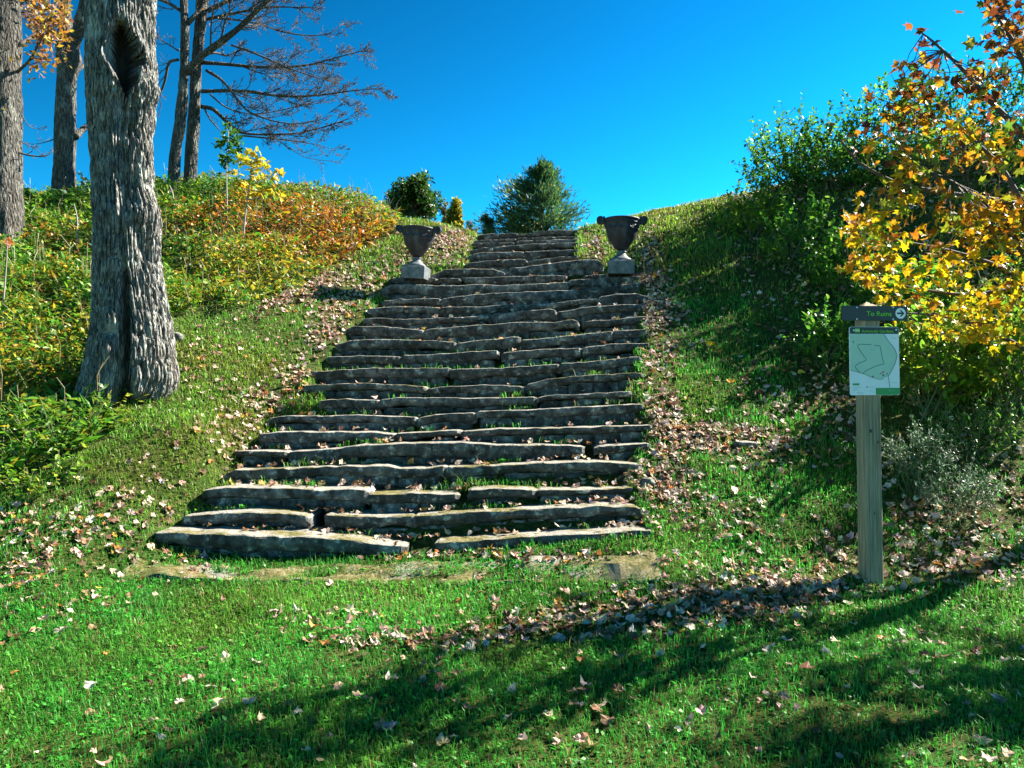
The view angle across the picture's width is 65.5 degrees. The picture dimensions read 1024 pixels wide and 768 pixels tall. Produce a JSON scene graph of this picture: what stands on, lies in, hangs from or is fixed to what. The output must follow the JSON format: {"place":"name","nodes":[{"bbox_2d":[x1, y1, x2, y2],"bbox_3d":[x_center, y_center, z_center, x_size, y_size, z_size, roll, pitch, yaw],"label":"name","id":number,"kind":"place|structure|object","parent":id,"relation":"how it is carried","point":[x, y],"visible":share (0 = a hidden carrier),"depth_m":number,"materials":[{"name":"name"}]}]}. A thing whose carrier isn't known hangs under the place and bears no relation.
{"place":"outdoors","nodes":[
{"label":"outdoors","id":0,"kind":"place"},
{"bbox_2d":[0,160,1023,767],"bbox_3d":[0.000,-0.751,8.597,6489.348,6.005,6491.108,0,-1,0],"label":"ground","id":1,"kind":"structure","parent":0,"point":[826,398],"depth_m":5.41,"materials":[{"name":"plant"}]},
{"bbox_2d":[0,236,14,328],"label":"sapling","id":2,"kind":"object","parent":1,"relation":"on","point":[8,242],"visible":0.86,"depth_m":8.42,"materials":[{"name":"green plant"}]},
{"bbox_2d":[7,630,21,638],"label":"fallen leaf","id":3,"kind":"object","parent":1,"relation":"on","point":[15,635],"visible":0.97,"depth_m":4.04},
{"bbox_2d":[30,627,41,632],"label":"fallen leaf","id":4,"kind":"object","parent":1,"relation":"on","point":[33,630],"visible":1,"depth_m":4.11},
{"bbox_2d":[0,0,74,251],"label":"lichened tree","id":5,"kind":"object","parent":1,"relation":"on","point":[12,67],"visible":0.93,"depth_m":10.95,"materials":[{"name":"grey plant"}]},
{"bbox_2d":[0,447,90,497],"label":"weed","id":6,"kind":"object","parent":1,"relation":"on","point":[10,473],"visible":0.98,"depth_m":5.66,"materials":[{"name":"green plant"}]},
{"bbox_2d":[8,337,83,392],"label":"weed","id":7,"kind":"object","parent":1,"relation":"on","point":[48,362],"visible":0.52,"depth_m":7.10,"materials":[{"name":"green plant"}]},
{"bbox_2d":[0,410,103,472],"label":"weed","id":8,"kind":"object","parent":1,"relation":"on","point":[27,440],"visible":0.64,"depth_m":5.96,"materials":[{"name":"green plant"}]},
{"bbox_2d":[0,387,106,451],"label":"weed","id":9,"kind":"object","parent":1,"relation":"on","point":[14,413],"visible":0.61,"depth_m":6.11,"materials":[{"name":"green plant"}]},
{"bbox_2d":[21,0,86,203],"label":"forked tree","id":10,"kind":"object","parent":1,"relation":"on","point":[67,135],"visible":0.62,"depth_m":13.37,"materials":[{"name":"grey plant"}]},
{"bbox_2d":[53,626,67,632],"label":"fallen leaf","id":11,"kind":"object","parent":1,"relation":"on","point":[59,629],"visible":1,"depth_m":4.10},
{"bbox_2d":[68,204,82,250],"bbox_3d":[-5.987,-2.128,10.949,0.133,0.707,0.608,0,-1,-20],"label":"sapling","id":12,"kind":"object","parent":1,"relation":"on","point":[77,224],"visible":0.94,"depth_m":10.94,"materials":[{"name":"beige plant"}]},
{"bbox_2d":[24,400,137,439],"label":"vine","id":13,"kind":"object","parent":1,"relation":"on","point":[118,422],"visible":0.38,"depth_m":6.42,"materials":[{"name":"green plant"}]},
{"bbox_2d":[74,171,89,203],"bbox_3d":[-7.067,-3.180,13.156,0.470,0.650,0.247,-1,-2,45],"label":"sapling","id":14,"kind":"object","parent":1,"relation":"on","point":[83,179],"visible":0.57,"depth_m":13.06,"materials":[{"name":"green plant"}]},
{"bbox_2d":[83,681,96,688],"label":"fallen leaf","id":15,"kind":"object","parent":1,"relation":"on","point":[89,685],"visible":1,"depth_m":3.49,"materials":[{"name":"plant"}]},
{"bbox_2d":[94,758,110,765],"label":"fallen leaf","id":16,"kind":"object","parent":1,"relation":"on","point":[104,763],"visible":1,"depth_m":2.87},
{"bbox_2d":[85,388,148,415],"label":"vine","id":17,"kind":"object","parent":1,"relation":"on","point":[127,394],"visible":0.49,"depth_m":6.68,"materials":[{"name":"green plant"}]},
{"bbox_2d":[71,0,179,408],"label":"hollow tree","id":18,"kind":"object","parent":1,"relation":"on","point":[131,337],"visible":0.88,"depth_m":6.93,"materials":[{"name":"grey plant"}]},
{"bbox_2d":[157,732,166,739],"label":"fallen leaf","id":19,"kind":"object","parent":1,"relation":"on","point":[162,736],"visible":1,"depth_m":3.07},
{"bbox_2d":[174,332,183,341],"bbox_3d":[-3.371,-0.461,8.040,0.122,0.135,0.111,0,-1,0],"label":"rock","id":20,"kind":"object","parent":1,"relation":"on","point":[178,336],"visible":0.48,"depth_m":8.00,"materials":[{"name":"stone"}]},
{"bbox_2d":[174,698,184,703],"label":"fallen leaf","id":21,"kind":"object","parent":1,"relation":"on","point":[177,700],"visible":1,"depth_m":3.34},
{"bbox_2d":[182,674,192,681],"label":"fallen leaf","id":22,"kind":"object","parent":1,"relation":"on","point":[188,676],"visible":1,"depth_m":3.55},
{"bbox_2d":[0,166,405,476],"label":"ground cover","id":23,"kind":"object","parent":1,"relation":"on","point":[36,199],"visible":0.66,"depth_m":10.04,"materials":[{"name":"green plant"}]},
{"bbox_2d":[156,0,272,191],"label":"leaning tree","id":24,"kind":"object","parent":1,"relation":"on","point":[187,69],"visible":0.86,"depth_m":13.83,"materials":[{"name":"grey plant"}]},
{"bbox_2d":[212,698,223,708],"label":"fallen leaf","id":25,"kind":"object","parent":1,"relation":"on","point":[217,701],"visible":0.97,"depth_m":3.30,"materials":[{"name":"plant"}]},
{"bbox_2d":[220,651,230,662],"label":"fallen leaf","id":26,"kind":"object","parent":1,"relation":"on","point":[224,654],"visible":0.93,"depth_m":3.79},
{"bbox_2d":[211,121,244,222],"bbox_3d":[-4.226,-3.190,11.976,0.500,1.634,0.685,0,-1,0],"label":"sapling","id":27,"kind":"object","parent":1,"relation":"on","point":[235,141],"visible":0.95,"depth_m":11.94,"materials":[{"name":"green plant"}]},
{"bbox_2d":[242,697,256,703],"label":"fallen leaf","id":28,"kind":"object","parent":1,"relation":"on","point":[249,700],"visible":1,"depth_m":3.32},
{"bbox_2d":[226,146,286,237],"bbox_3d":[-3.579,-2.626,11.214,0.950,1.376,0.640,-1,-1,26],"label":"sapling","id":29,"kind":"object","parent":1,"relation":"on","point":[246,161],"visible":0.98,"depth_m":11.23,"materials":[{"name":"yellow plant"}]},
{"bbox_2d":[183,0,398,191],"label":"spreading tree","id":30,"kind":"object","parent":1,"relation":"on","point":[193,129],"visible":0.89,"depth_m":14.19,"materials":[{"name":"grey plant"}]},
{"bbox_2d":[279,399,319,404],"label":"grass tuft","id":31,"kind":"object","parent":1,"relation":"on","point":[299,401],"visible":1,"depth_m":7.13,"materials":[{"name":"green plant"}]},
{"bbox_2d":[307,718,317,728],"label":"fallen leaf","id":32,"kind":"object","parent":1,"relation":"on","point":[314,719],"visible":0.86,"depth_m":3.18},
{"bbox_2d":[330,634,342,639],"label":"fallen leaf","id":33,"kind":"object","parent":1,"relation":"on","point":[335,636],"visible":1,"depth_m":3.97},
{"bbox_2d":[333,681,343,689],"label":"fallen leaf","id":34,"kind":"object","parent":1,"relation":"on","point":[336,684],"visible":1,"depth_m":3.47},
{"bbox_2d":[344,611,352,622],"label":"fallen leaf","id":35,"kind":"object","parent":1,"relation":"on","point":[349,618],"visible":1,"depth_m":4.21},
{"bbox_2d":[352,690,367,698],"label":"fallen leaf","id":36,"kind":"object","parent":1,"relation":"on","point":[358,693],"visible":1,"depth_m":3.35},
{"bbox_2d":[374,717,387,729],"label":"fallen leaf","id":37,"kind":"object","parent":1,"relation":"on","point":[378,724],"visible":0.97,"depth_m":3.14,"materials":[{"name":"plant"}]},
{"bbox_2d":[382,721,393,729],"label":"fallen leaf","id":38,"kind":"object","parent":1,"relation":"on","point":[388,724],"visible":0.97,"depth_m":3.13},
{"bbox_2d":[385,670,398,679],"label":"fallen leaf","id":39,"kind":"object","parent":1,"relation":"on","point":[388,674],"visible":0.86,"depth_m":3.60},
{"bbox_2d":[121,230,662,585],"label":"stone staircase","id":40,"kind":"structure","parent":1,"relation":"on","point":[472,399],"depth_m":6.65,"materials":[{"name":"stone"}]},
{"bbox_2d":[296,457,324,466],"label":"grass tuft","id":41,"kind":"object","parent":40,"relation":"on","point":[304,462],"visible":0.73,"depth_m":6.29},
{"bbox_2d":[337,527,387,535],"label":"grass tuft","id":42,"kind":"object","parent":40,"relation":"on","point":[378,533],"visible":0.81,"depth_m":5.47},
{"bbox_2d":[375,554,417,568],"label":"grass tuft","id":43,"kind":"object","parent":40,"relation":"on","point":[401,560],"visible":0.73,"depth_m":5.05,"materials":[{"name":"plant"}]},
{"bbox_2d":[395,225,441,280],"bbox_3d":[-1.195,-1.657,10.044,0.588,0.681,0.416,4,1,9],"label":"garden urn","id":44,"kind":"object","parent":40,"relation":"on","point":[418,239],"visible":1,"depth_m":9.92,"materials":[{"name":"stone"}]},
{"bbox_2d":[440,473,480,490],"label":"grass tuft","id":45,"kind":"object","parent":40,"relation":"on","point":[461,482],"visible":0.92,"depth_m":5.89,"materials":[{"name":"plant"}]},
{"bbox_2d":[466,477,503,486],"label":"grass tuft","id":46,"kind":"object","parent":40,"relation":"on","point":[477,484],"visible":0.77,"depth_m":5.89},
{"bbox_2d":[524,480,563,487],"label":"grass tuft","id":47,"kind":"object","parent":40,"relation":"on","point":[538,485],"visible":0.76,"depth_m":5.85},
{"bbox_2d":[577,520,607,528],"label":"grass tuft","id":48,"kind":"object","parent":40,"relation":"on","point":[584,526],"visible":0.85,"depth_m":5.33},
{"bbox_2d":[597,215,647,276],"bbox_3d":[1.333,-1.675,9.637,0.543,0.727,0.440,-1,-2,43],"label":"garden urn","id":49,"kind":"object","parent":40,"relation":"on","point":[621,231],"visible":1,"depth_m":9.51,"materials":[{"name":"stone"}]},
{"bbox_2d":[384,167,445,221],"bbox_3d":[-3.213,-4.317,26.130,2.096,5.482,2.149,0,-1,0],"label":"broadleaf tree","id":50,"kind":"object","parent":1,"relation":"on","point":[417,199],"visible":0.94,"depth_m":25.73,"materials":[{"name":"green plant"}]},
{"bbox_2d":[435,654,442,665],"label":"fallen leaf","id":51,"kind":"object","parent":1,"relation":"on","point":[438,661],"visible":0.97,"depth_m":3.74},
{"bbox_2d":[434,681,446,691],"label":"fallen leaf","id":52,"kind":"object","parent":1,"relation":"on","point":[437,687],"visible":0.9,"depth_m":3.48,"materials":[{"name":"plant"}]},
{"bbox_2d":[435,732,449,745],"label":"fallen leaf","id":53,"kind":"object","parent":1,"relation":"on","point":[440,736],"visible":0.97,"depth_m":3.04,"materials":[{"name":"plant"}]},
{"bbox_2d":[439,201,448,222],"bbox_3d":[-2.618,-4.314,31.071,0.620,5.675,0.718,0,-1,0],"label":"thin tree","id":54,"kind":"object","parent":1,"relation":"on","point":[443,209],"visible":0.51,"depth_m":31.03,"materials":[{"name":"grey plant"}]},
{"bbox_2d":[444,196,464,228],"bbox_3d":[-2.205,-4.303,30.142,0.895,5.614,0.804,0,-1,0],"label":"yellow tree","id":55,"kind":"object","parent":1,"relation":"on","point":[453,212],"visible":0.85,"depth_m":30.01,"materials":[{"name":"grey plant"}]},
{"bbox_2d":[466,641,475,650],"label":"fallen leaf","id":56,"kind":"object","parent":1,"relation":"on","point":[471,645],"visible":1,"depth_m":3.91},
{"bbox_2d":[465,220,478,231],"bbox_3d":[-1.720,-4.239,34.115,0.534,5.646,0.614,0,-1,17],"label":"background bush","id":57,"kind":"object","parent":1,"relation":"on","point":[470,223],"visible":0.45,"depth_m":34.09,"materials":[{"name":"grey plant"}]},
{"bbox_2d":[480,212,496,234],"bbox_3d":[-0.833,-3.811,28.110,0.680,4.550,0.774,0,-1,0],"label":"evergreen shrub","id":58,"kind":"object","parent":1,"relation":"on","point":[485,219],"visible":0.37,"depth_m":28.03,"materials":[{"name":"green plant"}]},
{"bbox_2d":[490,594,499,601],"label":"fallen leaf","id":59,"kind":"object","parent":1,"relation":"on","point":[493,598],"visible":1,"depth_m":4.47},
{"bbox_2d":[506,682,515,693],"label":"fallen leaf","id":60,"kind":"object","parent":1,"relation":"on","point":[513,685],"visible":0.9,"depth_m":3.45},
{"bbox_2d":[0,155,1023,767],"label":"leaf litter","id":61,"kind":"object","parent":1,"relation":"on","point":[690,597],"visible":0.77,"depth_m":5.61,"materials":[{"name":"plant"}]},
{"bbox_2d":[516,731,527,739],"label":"fallen leaf","id":62,"kind":"object","parent":1,"relation":"on","point":[522,736],"visible":1,"depth_m":3.02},
{"bbox_2d":[458,154,591,233],"bbox_3d":[0.425,-4.785,28.240,4.935,6.500,5.207,0,-1,0],"label":"pine tree","id":63,"kind":"object","parent":1,"relation":"on","point":[542,188],"visible":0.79,"depth_m":27.37,"materials":[{"name":"green plant"}]},
{"bbox_2d":[552,737,563,745],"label":"fallen leaf","id":64,"kind":"object","parent":1,"relation":"on","point":[555,739],"visible":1,"depth_m":3.03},
{"bbox_2d":[574,734,584,741],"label":"fallen leaf","id":65,"kind":"object","parent":1,"relation":"on","point":[577,737],"visible":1,"depth_m":3.05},
{"bbox_2d":[577,654,586,661],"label":"fallen leaf","id":66,"kind":"object","parent":1,"relation":"on","point":[581,659],"visible":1,"depth_m":3.77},
{"bbox_2d":[579,731,587,738],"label":"fallen leaf","id":67,"kind":"object","parent":1,"relation":"on","point":[583,734],"visible":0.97,"depth_m":3.06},
{"bbox_2d":[580,675,591,685],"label":"fallen leaf","id":68,"kind":"object","parent":1,"relation":"on","point":[582,681],"visible":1,"depth_m":3.50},
{"bbox_2d":[591,704,604,711],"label":"fallen leaf","id":69,"kind":"object","parent":1,"relation":"on","point":[595,706],"visible":1,"depth_m":3.29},
{"bbox_2d":[600,714,613,724],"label":"fallen leaf","id":70,"kind":"object","parent":1,"relation":"on","point":[605,719],"visible":1,"depth_m":3.21,"materials":[{"name":"plant"}]},
{"bbox_2d":[612,683,622,693],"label":"fallen leaf","id":71,"kind":"object","parent":1,"relation":"on","point":[615,686],"visible":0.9,"depth_m":3.47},
{"bbox_2d":[629,630,640,639],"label":"fallen leaf","id":72,"kind":"object","parent":1,"relation":"on","point":[633,634],"visible":0.97,"depth_m":4.01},
{"bbox_2d":[640,477,655,487],"bbox_3d":[0.971,0.723,5.701,0.110,0.111,0.067,0,-1,0],"label":"rock","id":73,"kind":"object","parent":1,"relation":"on","point":[644,480],"visible":0.62,"depth_m":5.68,"materials":[{"name":"stone"}]},
{"bbox_2d":[643,251,677,271],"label":"grass tuft","id":74,"kind":"object","parent":1,"relation":"on","point":[661,265],"visible":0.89,"depth_m":9.81,"materials":[{"name":"plant"}]},
{"bbox_2d":[660,556,668,565],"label":"fallen leaf","id":75,"kind":"object","parent":1,"relation":"on","point":[665,562],"visible":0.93,"depth_m":4.86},
{"bbox_2d":[695,704,705,713],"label":"fallen leaf","id":76,"kind":"object","parent":1,"relation":"on","point":[700,708],"visible":1,"depth_m":3.23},
{"bbox_2d":[665,452,742,468],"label":"grass tuft","id":77,"kind":"object","parent":1,"relation":"on","point":[694,462],"visible":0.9,"depth_m":5.93,"materials":[{"name":"plant"}]},
{"bbox_2d":[694,340,742,352],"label":"grass tuft","id":78,"kind":"object","parent":1,"relation":"on","point":[720,345],"visible":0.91,"depth_m":7.68,"materials":[{"name":"plant"}]},
{"bbox_2d":[733,440,756,446],"bbox_3d":[1.823,0.471,6.234,0.185,0.056,0.123,0,-1,0],"label":"rock","id":79,"kind":"object","parent":1,"relation":"on","point":[745,442],"visible":0.75,"depth_m":6.18,"materials":[{"name":"stone"}]},
{"bbox_2d":[713,170,795,239],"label":"bush","id":80,"kind":"object","parent":1,"relation":"on","point":[753,223],"visible":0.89,"depth_m":10.45,"materials":[{"name":"green plant"}]},
{"bbox_2d":[727,307,800,319],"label":"grass tuft","id":81,"kind":"object","parent":1,"relation":"on","point":[753,312],"visible":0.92,"depth_m":8.31,"materials":[{"name":"plant"}]},
{"bbox_2d":[762,642,774,652],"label":"fallen leaf","id":82,"kind":"object","parent":1,"relation":"on","point":[767,647],"visible":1,"depth_m":3.84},
{"bbox_2d":[778,690,788,699],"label":"fallen leaf","id":83,"kind":"object","parent":1,"relation":"on","point":[784,695],"visible":0.97,"depth_m":3.35,"materials":[{"name":"plant"}]},
{"bbox_2d":[730,88,843,197],"bbox_3d":[4.030,-3.348,11.327,1.754,1.583,1.426,0,-1,0],"label":"bush","id":84,"kind":"object","parent":1,"relation":"on","point":[777,168],"visible":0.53,"depth_m":11.22,"materials":[{"name":"green plant"}]},
{"bbox_2d":[756,187,848,273],"bbox_3d":[3.386,-1.726,9.339,1.061,1.046,1.091,-1,-1,28],"label":"bush","id":85,"kind":"object","parent":1,"relation":"on","point":[800,235],"visible":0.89,"depth_m":9.18,"materials":[{"name":"green plant"}]},
{"bbox_2d":[799,661,814,667],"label":"fallen leaf","id":86,"kind":"object","parent":1,"relation":"on","point":[805,665],"visible":0.97,"depth_m":3.58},
{"bbox_2d":[780,294,853,383],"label":"bush","id":87,"kind":"object","parent":1,"relation":"on","point":[836,333],"visible":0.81,"depth_m":7.40,"materials":[{"name":"green plant"}]},
{"bbox_2d":[802,440,856,457],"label":"grass tuft","id":88,"kind":"object","parent":1,"relation":"on","point":[822,450],"visible":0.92,"depth_m":6.08,"materials":[{"name":"plant"}]},
{"bbox_2d":[768,89,898,198],"bbox_3d":[4.434,-3.212,10.838,1.732,1.507,1.507,0,-1,0],"label":"bush","id":89,"kind":"object","parent":1,"relation":"on","point":[817,176],"visible":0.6,"depth_m":10.64,"materials":[{"name":"green plant"}]},
{"bbox_2d":[794,218,915,304],"bbox_3d":[3.734,-1.300,8.553,1.217,1.037,1.135,0,-1,0],"label":"bush","id":90,"kind":"object","parent":1,"relation":"on","point":[821,263],"visible":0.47,"depth_m":8.48,"materials":[{"name":"green plant"}]},
{"bbox_2d":[824,498,897,520],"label":"grass tuft","id":91,"kind":"object","parent":1,"relation":"on","point":[851,512],"visible":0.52,"depth_m":5.50,"materials":[{"name":"plant"}]},
{"bbox_2d":[841,302,907,584],"bbox_3d":[2.255,0.502,4.986,0.434,2.040,0.122,0,-1,-7],"label":"signpost","id":92,"kind":"object","parent":1,"relation":"on","point":[874,373],"visible":0.98,"depth_m":4.94,"materials":[{"name":"grey wood"}]},
{"bbox_2d":[825,71,960,184],"bbox_3d":[5.075,-3.326,10.592,1.810,1.750,1.563,0,-1,0],"label":"bush","id":93,"kind":"object","parent":1,"relation":"on","point":[873,107],"visible":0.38,"depth_m":10.39,"materials":[{"name":"green plant"}]},
{"bbox_2d":[841,234,970,326],"bbox_3d":[3.927,-0.955,7.904,1.213,1.027,1.162,0,-1,12],"label":"bush","id":94,"kind":"object","parent":1,"relation":"on","point":[864,293],"visible":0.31,"depth_m":7.77,"materials":[{"name":"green plant"}]},
{"bbox_2d":[918,648,929,655],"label":"fallen leaf","id":95,"kind":"object","parent":1,"relation":"on","point":[924,652],"visible":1,"depth_m":3.83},
{"bbox_2d":[881,414,967,500],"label":"aster clump","id":96,"kind":"object","parent":1,"relation":"on","point":[914,456],"visible":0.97,"depth_m":5.71,"materials":[{"name":"green plant"}]},
{"bbox_2d":[828,0,1023,355],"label":"maple tree","id":97,"kind":"object","parent":1,"relation":"on","point":[982,207],"visible":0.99,"depth_m":4.88,"materials":[{"name":"yellow plant"}]},
{"bbox_2d":[880,288,1011,424],"bbox_3d":[3.567,-0.228,6.685,1.143,1.190,1.058,1,-1,-38],"label":"bush","id":98,"kind":"object","parent":1,"relation":"on","point":[913,358],"visible":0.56,"depth_m":6.57,"materials":[{"name":"green plant"}]},
{"bbox_2d":[876,54,1023,195],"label":"bush","id":99,"kind":"object","parent":1,"relation":"on","point":[949,102],"visible":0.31,"depth_m":9.83,"materials":[{"name":"green plant"}]},
{"bbox_2d":[914,448,1008,537],"bbox_3d":[3.098,0.741,5.490,0.653,0.571,0.619,0,-1,0],"label":"aster clump","id":100,"kind":"object","parent":1,"relation":"on","point":[977,498],"visible":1,"depth_m":5.42,"materials":[{"name":"green plant"}]},
{"bbox_2d":[922,389,1023,467],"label":"weedy clump","id":101,"kind":"object","parent":1,"relation":"on","point":[981,422],"visible":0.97,"depth_m":6.07,"materials":[{"name":"green plant"}]},
{"bbox_2d":[971,646,981,652],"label":"fallen leaf","id":102,"kind":"object","parent":1,"relation":"on","point":[974,648],"visible":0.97,"depth_m":3.99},
{"bbox_2d":[933,287,1023,414],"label":"bush","id":103,"kind":"object","parent":1,"relation":"on","point":[1018,355],"visible":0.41,"depth_m":6.56,"materials":[{"name":"green plant"}]},
{"bbox_2d":[974,734,991,744],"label":"fallen leaf","id":104,"kind":"object","parent":1,"relation":"on","point":[985,740],"visible":1,"depth_m":3.00,"materials":[{"name":"plant"}]},
{"bbox_2d":[944,55,1023,192],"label":"bush","id":105,"kind":"object","parent":1,"relation":"on","point":[1020,86],"visible":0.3,"depth_m":9.56,"materials":[{"name":"green plant"}]},
{"bbox_2d":[982,752,996,761],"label":"fallen leaf","id":106,"kind":"object","parent":1,"relation":"on","point":[988,757],"visible":1,"depth_m":2.86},
{"bbox_2d":[992,692,1005,702],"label":"fallen leaf","id":107,"kind":"object","parent":1,"relation":"on","point":[1002,699],"visible":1,"depth_m":3.35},
{"bbox_2d":[991,184,1023,301],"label":"bush","id":108,"kind":"object","parent":1,"relation":"on","point":[1014,258],"visible":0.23,"depth_m":8.07,"materials":[{"name":"green plant"}]},
{"bbox_2d":[1001,746,1014,756],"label":"fallen leaf","id":109,"kind":"object","parent":1,"relation":"on","point":[1006,752],"visible":1,"depth_m":2.89,"materials":[{"name":"plant"}]},
{"bbox_2d":[21,0,1023,234],"label":"sky","id":110,"kind":"structure","parent":0,"point":[643,105],"materials":[{"name":"blue"}]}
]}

